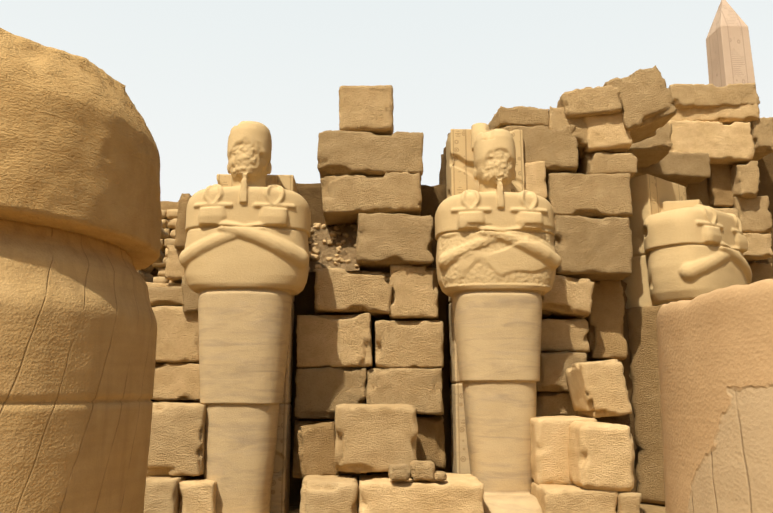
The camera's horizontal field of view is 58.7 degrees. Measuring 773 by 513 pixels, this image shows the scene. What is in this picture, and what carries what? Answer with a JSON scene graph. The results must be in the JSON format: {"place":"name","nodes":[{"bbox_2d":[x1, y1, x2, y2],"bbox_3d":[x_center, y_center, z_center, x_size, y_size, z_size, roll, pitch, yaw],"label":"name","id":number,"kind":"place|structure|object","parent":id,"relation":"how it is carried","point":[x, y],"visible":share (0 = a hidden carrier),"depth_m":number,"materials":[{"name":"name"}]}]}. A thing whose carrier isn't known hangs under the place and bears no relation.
{"place":"outdoors","nodes":[
{"label":"outdoors","id":0,"kind":"place"},
{"bbox_2d":[137,270,152,282],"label":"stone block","id":1,"kind":"structure","parent":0,"point":[147,277],"depth_m":14.43,"materials":[{"name":"stone"}]},
{"bbox_2d":[141,265,152,272],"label":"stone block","id":2,"kind":"structure","parent":1,"relation":"on","point":[149,269],"depth_m":14.59,"materials":[{"name":"stone"}]},
{"bbox_2d":[154,250,163,262],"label":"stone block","id":3,"kind":"structure","parent":2,"relation":"on","point":[160,259],"depth_m":14.62,"materials":[{"name":"stone"}]},
{"bbox_3d":[-5.066,-0.312,14.508,0.416,0.263,0.911,0,-11,-2],"label":"pile","id":4,"kind":"object","parent":3,"relation":"on","visible":0},
{"bbox_2d":[161,227,167,238],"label":"stone block","id":5,"kind":"structure","parent":4,"relation":"on","point":[164,234],"depth_m":14.69,"materials":[{"name":"stone"}]},
{"bbox_2d":[153,276,169,282],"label":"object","id":6,"kind":"structure","parent":0,"point":[159,279],"depth_m":21.97,"materials":[{"name":"stone"}]},
{"bbox_2d":[158,267,164,276],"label":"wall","id":7,"kind":"structure","parent":0,"point":[161,271],"depth_m":22.05,"materials":[{"name":"stone"}]},
{"bbox_2d":[152,257,167,269],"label":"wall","id":8,"kind":"structure","parent":7,"relation":"on","point":[158,265],"depth_m":22.02,"materials":[{"name":"stone"}]},
{"bbox_2d":[150,201,177,276],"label":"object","id":9,"kind":"object","parent":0,"point":[166,205],"visible":0.02,"depth_m":23.34,"materials":[{"name":"stone"}]},
{"bbox_2d":[161,210,167,219],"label":"stone block","id":10,"kind":"structure","parent":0,"point":[164,214],"depth_m":22.42,"materials":[{"name":"stone"}]},
{"bbox_2d":[167,209,177,219],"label":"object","id":11,"kind":"structure","parent":0,"point":[171,213],"depth_m":22.33,"materials":[{"name":"stone"}]},
{"bbox_2d":[167,218,177,230],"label":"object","id":12,"kind":"structure","parent":0,"point":[171,224],"depth_m":22.32,"materials":[{"name":"stone"}]},
{"bbox_2d":[165,245,183,282],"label":"block","id":13,"kind":"structure","parent":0,"point":[174,270],"depth_m":10.39,"materials":[{"name":"stone"}]},
{"bbox_2d":[174,193,191,248],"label":"block","id":14,"kind":"structure","parent":13,"relation":"on","point":[180,236],"depth_m":10.40,"materials":[{"name":"stone"}]},
{"bbox_2d":[288,509,299,512],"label":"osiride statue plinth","id":15,"kind":"structure","parent":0,"point":[296,511],"depth_m":9.57,"materials":[{"name":"brown stone"}]},
{"bbox_2d":[0,0,772,201],"label":"sky","id":16,"kind":"structure","parent":0,"point":[194,70],"materials":[{"name":"white"}]},
{"bbox_2d":[289,479,665,512],"bbox_3d":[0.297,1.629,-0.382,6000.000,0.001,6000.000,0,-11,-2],"label":"ground","id":17,"kind":"structure","parent":0,"point":[649,508],"depth_m":9.90,"materials":[{"name":"beige sand"}]},
{"bbox_2d":[0,219,156,512],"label":"column shaft","id":18,"kind":"object","parent":17,"relation":"on","point":[78,333],"visible":0.96,"depth_m":4.35,"materials":[{"name":"beige stone"}]},
{"bbox_2d":[0,28,161,269],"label":"column capital","id":19,"kind":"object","parent":18,"relation":"on","point":[79,152],"depth_m":4.58,"materials":[{"name":"beige stone"}]},
{"bbox_2d":[144,475,193,512],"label":"block","id":20,"kind":"structure","parent":17,"relation":"on","point":[162,494],"depth_m":8.27,"materials":[{"name":"stone"}]},
{"bbox_2d":[146,402,205,476],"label":"block","id":21,"kind":"structure","parent":20,"relation":"on","point":[177,443],"depth_m":8.57,"materials":[{"name":"stone"}]},
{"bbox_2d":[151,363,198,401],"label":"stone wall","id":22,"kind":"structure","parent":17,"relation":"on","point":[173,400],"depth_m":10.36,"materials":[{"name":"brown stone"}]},
{"bbox_2d":[178,474,216,512],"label":"block","id":23,"kind":"structure","parent":17,"relation":"on","point":[197,494],"depth_m":8.36,"materials":[{"name":"stone"}]},
{"bbox_2d":[179,121,310,512],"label":"osiride statue","id":24,"kind":"object","parent":17,"relation":"on","point":[244,258],"visible":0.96,"depth_m":8.94,"materials":[{"name":"stone"}]},
{"bbox_2d":[300,473,358,512],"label":"block","id":25,"kind":"structure","parent":17,"relation":"on","point":[338,493],"depth_m":8.09,"materials":[{"name":"stone"}]},
{"bbox_2d":[297,422,339,477],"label":"block","id":26,"kind":"structure","parent":25,"relation":"on","point":[316,450],"depth_m":8.95,"materials":[{"name":"stone"}]},
{"bbox_2d":[289,183,450,505],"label":"wall","id":27,"kind":"structure","parent":17,"relation":"on","point":[434,197],"depth_m":10.70,"materials":[{"name":"brown stone"}]},
{"bbox_2d":[293,419,365,477],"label":"block","id":28,"kind":"structure","parent":27,"relation":"on","point":[299,423],"depth_m":9.74,"materials":[{"name":"stone"}]},
{"bbox_2d":[294,367,366,419],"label":"block","id":29,"kind":"structure","parent":28,"relation":"on","point":[322,393],"depth_m":9.73,"materials":[{"name":"stone"}]},
{"bbox_2d":[296,313,372,368],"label":"block","id":30,"kind":"structure","parent":29,"relation":"on","point":[334,340],"depth_m":9.86,"materials":[{"name":"stone"}]},
{"bbox_2d":[314,268,391,317],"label":"block","id":31,"kind":"structure","parent":30,"relation":"on","point":[339,291],"depth_m":9.96,"materials":[{"name":"stone"}]},
{"bbox_2d":[315,264,321,268],"bbox_3d":[-1.000,0.168,10.143,0.089,0.075,0.116,-10,-37,15],"label":"rock","id":32,"kind":"object","parent":31,"relation":"on","point":[318,266],"visible":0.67,"depth_m":10.10,"materials":[{"name":"stone"}]},
{"bbox_2d":[308,223,359,271],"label":"rubble slope","id":33,"kind":"structure","parent":31,"relation":"on","point":[348,250],"depth_m":10.48,"materials":[{"name":"beige stone"}]},
{"bbox_2d":[310,254,319,259],"bbox_3d":[-1.078,0.017,10.329,0.132,0.080,0.098,10,-27,23],"label":"rock","id":34,"kind":"object","parent":33,"relation":"on","point":[315,257],"visible":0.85,"depth_m":10.29,"materials":[{"name":"stone"}]},
{"bbox_2d":[311,247,319,253],"bbox_3d":[-1.080,-0.077,10.445,0.132,0.084,0.100,27,-19,7],"label":"rock","id":35,"kind":"object","parent":33,"relation":"on","point":[315,250],"visible":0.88,"depth_m":10.40,"materials":[{"name":"stone"}]},
{"bbox_2d":[313,224,320,229],"bbox_3d":[-1.094,-0.464,10.910,0.126,0.073,0.090,-11,-48,36],"label":"rock","id":36,"kind":"object","parent":33,"relation":"on","point":[317,226],"visible":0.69,"depth_m":10.87,"materials":[{"name":"stone"}]},
{"bbox_2d":[326,240,332,244],"bbox_3d":[-0.873,-0.209,10.571,0.100,0.086,0.135,1,-11,-16],"label":"rock","id":37,"kind":"object","parent":33,"relation":"on","point":[329,242],"visible":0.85,"depth_m":10.51,"materials":[{"name":"stone"}]},
{"bbox_2d":[330,231,336,236],"bbox_3d":[-0.830,-0.334,10.714,0.102,0.084,0.131,10,-41,9],"label":"rock","id":38,"kind":"object","parent":33,"relation":"on","point":[333,234],"visible":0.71,"depth_m":10.66,"materials":[{"name":"stone"}]},
{"bbox_2d":[341,232,348,237],"bbox_3d":[-0.638,-0.331,10.670,0.079,0.067,0.110,40,-20,-27],"label":"rock","id":39,"kind":"object","parent":33,"relation":"on","point":[345,234],"visible":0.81,"depth_m":10.63,"materials":[{"name":"stone"}]},
{"bbox_2d":[416,415,445,468],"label":"block","id":40,"kind":"structure","parent":27,"relation":"on","point":[430,443],"depth_m":9.75,"materials":[{"name":"stone"}]},
{"bbox_2d":[366,368,443,414],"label":"block","id":41,"kind":"structure","parent":40,"relation":"on","point":[420,389],"depth_m":9.69,"materials":[{"name":"stone"}]},
{"bbox_2d":[373,320,443,368],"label":"block","id":42,"kind":"structure","parent":41,"relation":"on","point":[407,344],"depth_m":9.90,"materials":[{"name":"stone"}]},
{"bbox_2d":[389,265,437,320],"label":"block","id":43,"kind":"structure","parent":42,"relation":"on","point":[414,296],"depth_m":10.03,"materials":[{"name":"stone"}]},
{"bbox_2d":[356,213,433,272],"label":"block","id":44,"kind":"structure","parent":43,"relation":"on","point":[384,241],"depth_m":10.05,"materials":[{"name":"stone"}]},
{"bbox_2d":[320,172,421,225],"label":"block","id":45,"kind":"structure","parent":44,"relation":"on","point":[347,199],"depth_m":10.34,"materials":[{"name":"stone"}]},
{"bbox_2d":[317,130,423,179],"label":"block","id":46,"kind":"structure","parent":45,"relation":"on","point":[341,153],"depth_m":10.51,"materials":[{"name":"stone"}]},
{"bbox_2d":[339,85,393,134],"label":"block","id":47,"kind":"structure","parent":46,"relation":"on","point":[362,108],"depth_m":10.70,"materials":[{"name":"stone"}]},
{"bbox_2d":[358,472,483,512],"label":"block","id":48,"kind":"structure","parent":17,"relation":"on","point":[383,492],"depth_m":8.06,"materials":[{"name":"stone"}]},
{"bbox_2d":[335,403,417,472],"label":"block","id":49,"kind":"structure","parent":48,"relation":"on","point":[376,437],"depth_m":8.61,"materials":[{"name":"stone"}]},
{"bbox_2d":[388,463,409,480],"bbox_3d":[0.150,2.570,8.193,0.253,0.187,0.328,0,-11,-2],"label":"block","id":50,"kind":"object","parent":48,"relation":"on","point":[399,472],"depth_m":8.05,"materials":[{"name":"stone"}]},
{"bbox_2d":[409,460,434,480],"bbox_3d":[0.431,2.576,8.277,0.305,0.223,0.355,0,-11,-2],"label":"block","id":51,"kind":"object","parent":48,"relation":"on","point":[422,470],"depth_m":8.12,"materials":[{"name":"stone"}]},
{"bbox_2d":[435,471,446,480],"bbox_3d":[0.636,2.616,8.190,0.156,0.107,0.213,0,-11,-2],"label":"block","id":52,"kind":"object","parent":48,"relation":"on","point":[440,475],"depth_m":8.10,"materials":[{"name":"stone"}]},
{"bbox_2d":[435,123,560,512],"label":"osiride statue","id":53,"kind":"object","parent":17,"relation":"on","point":[498,260],"visible":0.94,"depth_m":9.22,"materials":[{"name":"stone"}]},
{"bbox_2d":[439,133,637,492],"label":"stone wall","id":54,"kind":"structure","parent":17,"relation":"on","point":[628,420],"depth_m":10.68,"materials":[{"name":"brown stone"}]},
{"bbox_2d":[536,391,590,417],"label":"block","id":55,"kind":"structure","parent":54,"relation":"on","point":[548,403],"depth_m":9.88,"materials":[{"name":"stone"}]},
{"bbox_2d":[536,351,586,391],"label":"block","id":56,"kind":"structure","parent":55,"relation":"on","point":[554,366],"depth_m":9.78,"materials":[{"name":"stone"}]},
{"bbox_2d":[541,319,589,352],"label":"block","id":57,"kind":"structure","parent":56,"relation":"on","point":[563,335],"depth_m":10.05,"materials":[{"name":"stone"}]},
{"bbox_2d":[542,310,552,318],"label":"block","id":58,"kind":"structure","parent":57,"relation":"on","point":[546,314],"depth_m":10.27,"materials":[{"name":"stone"}]},
{"bbox_3d":[2.107,-0.055,10.811,0.785,0.811,1.234,1,-9,-4],"label":"block","id":59,"kind":"object","parent":58,"relation":"on","visible":0},
{"bbox_2d":[524,161,547,198],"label":"block","id":60,"kind":"structure","parent":59,"relation":"on","point":[535,176],"depth_m":10.43,"materials":[{"name":"stone"}]},
{"bbox_2d":[541,275,593,318],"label":"block","id":61,"kind":"structure","parent":57,"relation":"on","point":[564,297],"depth_m":10.04,"materials":[{"name":"stone"}]},
{"bbox_3d":[3.291,2.068,10.692,0.566,0.833,1.028,-1,-12,0],"label":"block","id":62,"kind":"object","parent":54,"relation":"on","visible":0},
{"bbox_2d":[584,280,627,360],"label":"block","id":63,"kind":"structure","parent":62,"relation":"on","point":[606,339],"depth_m":10.53,"materials":[{"name":"stone"}]},
{"bbox_2d":[554,215,632,280],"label":"block","id":64,"kind":"structure","parent":63,"relation":"on","point":[594,249],"depth_m":10.21,"materials":[{"name":"stone"}]},
{"bbox_2d":[546,173,632,218],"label":"block","id":65,"kind":"structure","parent":64,"relation":"on","point":[599,196],"depth_m":10.48,"materials":[{"name":"stone"}]},
{"bbox_2d":[496,125,577,175],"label":"block","id":66,"kind":"structure","parent":65,"relation":"on","point":[556,151],"depth_m":10.57,"materials":[{"name":"stone"}]},
{"bbox_2d":[488,106,549,129],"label":"block","id":67,"kind":"structure","parent":66,"relation":"on","point":[518,116],"depth_m":10.70,"materials":[{"name":"stone"}]},
{"bbox_2d":[548,106,587,155],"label":"block","id":68,"kind":"structure","parent":66,"relation":"on","point":[558,120],"depth_m":10.69,"materials":[{"name":"stone"}]},
{"bbox_2d":[578,151,637,178],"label":"block","id":69,"kind":"structure","parent":65,"relation":"on","point":[603,162],"depth_m":10.62,"materials":[{"name":"stone"}]},
{"bbox_2d":[578,113,631,161],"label":"block","id":70,"kind":"structure","parent":69,"relation":"on","point":[609,133],"depth_m":10.66,"materials":[{"name":"stone"}]},
{"bbox_2d":[557,85,621,118],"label":"block","id":71,"kind":"structure","parent":70,"relation":"on","point":[591,101],"depth_m":10.65,"materials":[{"name":"stone"}]},
{"bbox_2d":[603,65,676,143],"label":"block","id":72,"kind":"structure","parent":70,"relation":"on","point":[649,109],"depth_m":10.70,"materials":[{"name":"stone"}]},
{"bbox_2d":[531,482,617,512],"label":"block","id":73,"kind":"structure","parent":17,"relation":"on","point":[557,498],"depth_m":8.11,"materials":[{"name":"stone"}]},
{"bbox_2d":[530,416,596,484],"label":"block","id":74,"kind":"structure","parent":73,"relation":"on","point":[549,448],"depth_m":8.66,"materials":[{"name":"stone"}]},
{"bbox_2d":[565,359,631,417],"bbox_3d":[2.843,1.789,9.305,0.582,0.744,0.814,-7,-11,-3],"label":"block","id":75,"kind":"object","parent":74,"relation":"on","point":[597,389],"depth_m":8.95,"materials":[{"name":"stone"}]},
{"bbox_2d":[616,491,641,512],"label":"block","id":76,"kind":"structure","parent":17,"relation":"on","point":[629,502],"depth_m":8.03,"materials":[{"name":"stone"}]},
{"bbox_2d":[568,421,634,491],"bbox_3d":[2.625,2.468,8.558,0.693,0.801,0.831,4,-11,-1],"label":"block","id":77,"kind":"object","parent":76,"relation":"on","point":[601,455],"depth_m":8.19,"materials":[{"name":"stone"}]},
{"bbox_2d":[626,304,664,504],"bbox_3d":[4.886,2.232,10.467,1.632,2.999,1.646,8,-14,-37],"label":"statue support","id":78,"kind":"object","parent":17,"relation":"on","point":[644,365],"visible":0.19,"depth_m":10.39,"materials":[{"name":"stone"}]},
{"bbox_2d":[623,174,751,308],"bbox_3d":[4.771,-0.213,11.092,1.828,2.207,1.654,8,-14,-37],"label":"osiride statue torso","id":79,"kind":"object","parent":78,"relation":"on","point":[684,248],"visible":0.73,"depth_m":10.42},
{"bbox_2d":[629,153,772,471],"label":"stone wall","id":80,"kind":"structure","parent":17,"relation":"on","point":[765,167],"depth_m":14.67,"materials":[{"name":"brown stone"}]},
{"bbox_2d":[749,263,772,282],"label":"block","id":81,"kind":"structure","parent":80,"relation":"attached to","point":[761,271],"depth_m":13.72,"materials":[{"name":"stone"}]},
{"bbox_2d":[743,233,772,263],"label":"block","id":82,"kind":"structure","parent":81,"relation":"on","point":[759,246],"depth_m":13.43,"materials":[{"name":"stone"}]},
{"bbox_2d":[714,208,738,217],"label":"block","id":83,"kind":"structure","parent":82,"relation":"on","point":[731,210],"depth_m":13.61,"materials":[{"name":"stone"}]},
{"bbox_2d":[707,164,733,207],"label":"block","id":84,"kind":"structure","parent":83,"relation":"on","point":[719,182],"depth_m":13.87,"materials":[{"name":"stone"}]},
{"bbox_2d":[732,196,771,233],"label":"block","id":85,"kind":"structure","parent":82,"relation":"on","point":[755,215],"depth_m":13.66,"materials":[{"name":"stone"}]},
{"bbox_2d":[731,161,759,197],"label":"block","id":86,"kind":"structure","parent":85,"relation":"on","point":[745,181],"depth_m":13.63,"materials":[{"name":"stone"}]},
{"bbox_2d":[667,120,754,165],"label":"block","id":87,"kind":"structure","parent":86,"relation":"on","point":[721,143],"depth_m":13.69,"materials":[{"name":"stone"}]},
{"bbox_2d":[666,103,759,124],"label":"block","id":88,"kind":"structure","parent":87,"relation":"on","point":[730,115],"depth_m":13.95,"materials":[{"name":"stone"}]},
{"bbox_2d":[668,83,759,108],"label":"block","id":89,"kind":"structure","parent":88,"relation":"on","point":[686,96],"depth_m":13.94,"materials":[{"name":"stone"}]},
{"bbox_2d":[750,117,772,160],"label":"block","id":90,"kind":"structure","parent":80,"relation":"on","point":[761,132],"depth_m":14.00,"materials":[{"name":"stone"}]},
{"bbox_2d":[657,279,772,512],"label":"column stump","id":91,"kind":"object","parent":17,"relation":"on","point":[715,353],"visible":1,"depth_m":3.04,"materials":[{"name":"beige stone"}]},
{"bbox_2d":[706,0,759,117],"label":"obelisk","id":92,"kind":"object","parent":17,"relation":"on","point":[729,54],"visible":0.31,"depth_m":47.56,"materials":[{"name":"stone"}]},
{"bbox_3d":[-3.178,3.253,10.258,1.335,1.131,1.245,1,-13,-3],"label":"block","id":93,"kind":"object","parent":17,"relation":"on","visible":0},
{"bbox_2d":[153,401,199,402],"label":"block","id":94,"kind":"structure","parent":93,"relation":"on","point":[179,401],"depth_m":10.05,"materials":[{"name":"stone"}]},
{"bbox_2d":[150,362,199,400],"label":"block","id":95,"kind":"structure","parent":94,"relation":"on","point":[176,381],"depth_m":9.71,"materials":[{"name":"stone"}]},
{"bbox_2d":[152,306,198,362],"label":"block","id":96,"kind":"structure","parent":95,"relation":"on","point":[177,334],"depth_m":9.79,"materials":[{"name":"stone"}]},
{"bbox_2d":[148,286,182,306],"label":"block","id":97,"kind":"structure","parent":96,"relation":"on","point":[166,296],"depth_m":10.17,"materials":[{"name":"stone"}]},
{"bbox_2d":[146,282,180,286],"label":"block","id":98,"kind":"structure","parent":97,"relation":"on","point":[150,284],"depth_m":10.44,"materials":[{"name":"stone"}]},
{"bbox_2d":[181,276,198,312],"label":"block","id":99,"kind":"structure","parent":96,"relation":"on","point":[190,300],"depth_m":9.80,"materials":[{"name":"stone"}]},
{"bbox_3d":[-8.250,-0.366,22.618,0.497,0.329,1.009,0,-11,-2],"label":"wall","id":100,"kind":"object","parent":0,"visible":0},
{"bbox_2d":[160,239,166,251],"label":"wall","id":101,"kind":"structure","parent":100,"relation":"on","point":[163,248],"depth_m":22.44,"materials":[{"name":"stone"}]},
{"bbox_2d":[164,228,173,238],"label":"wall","id":102,"kind":"structure","parent":101,"relation":"on","point":[168,230],"depth_m":22.33,"materials":[{"name":"stone"}]},
{"bbox_2d":[162,219,167,228],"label":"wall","id":103,"kind":"structure","parent":102,"relation":"on","point":[164,223],"depth_m":22.35,"materials":[{"name":"stone"}]},
{"bbox_3d":[-6.729,0.253,22.563,0.661,0.319,0.998,0,-11,-2],"label":"wall","id":104,"kind":"object","parent":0,"visible":0},
{"bbox_3d":[-6.802,-0.042,22.614,0.744,0.324,1.005,0,-11,-2],"label":"wall","id":105,"kind":"object","parent":104,"relation":"on","visible":0},
{"bbox_2d":[164,238,174,247],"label":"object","id":106,"kind":"structure","parent":105,"relation":"on","point":[169,241],"depth_m":22.25,"materials":[{"name":"stone"}]},
{"bbox_2d":[170,229,174,238],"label":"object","id":107,"kind":"structure","parent":106,"relation":"on","point":[172,234],"depth_m":22.28,"materials":[{"name":"stone"}]},
{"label":"block","id":108,"kind":"object","parent":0,"visible":0},
{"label":"block","id":109,"kind":"object","parent":108,"relation":"on","visible":0},
{"bbox_2d":[673,182,689,199],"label":"block","id":110,"kind":"structure","parent":109,"relation":"on","point":[684,185],"depth_m":13.88,"materials":[{"name":"stone"}]},
{"bbox_2d":[632,152,710,183],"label":"block","id":111,"kind":"structure","parent":110,"relation":"on","point":[686,167],"depth_m":13.53,"materials":[{"name":"stone"}]},
{"bbox_2d":[627,124,671,167],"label":"block","id":112,"kind":"structure","parent":111,"relation":"on","point":[655,149],"depth_m":12.68,"materials":[{"name":"stone"}]},
{"bbox_2d":[686,178,709,205],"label":"block","id":113,"kind":"structure","parent":109,"relation":"on","point":[699,191],"depth_m":13.93,"materials":[{"name":"stone"}]}
]}

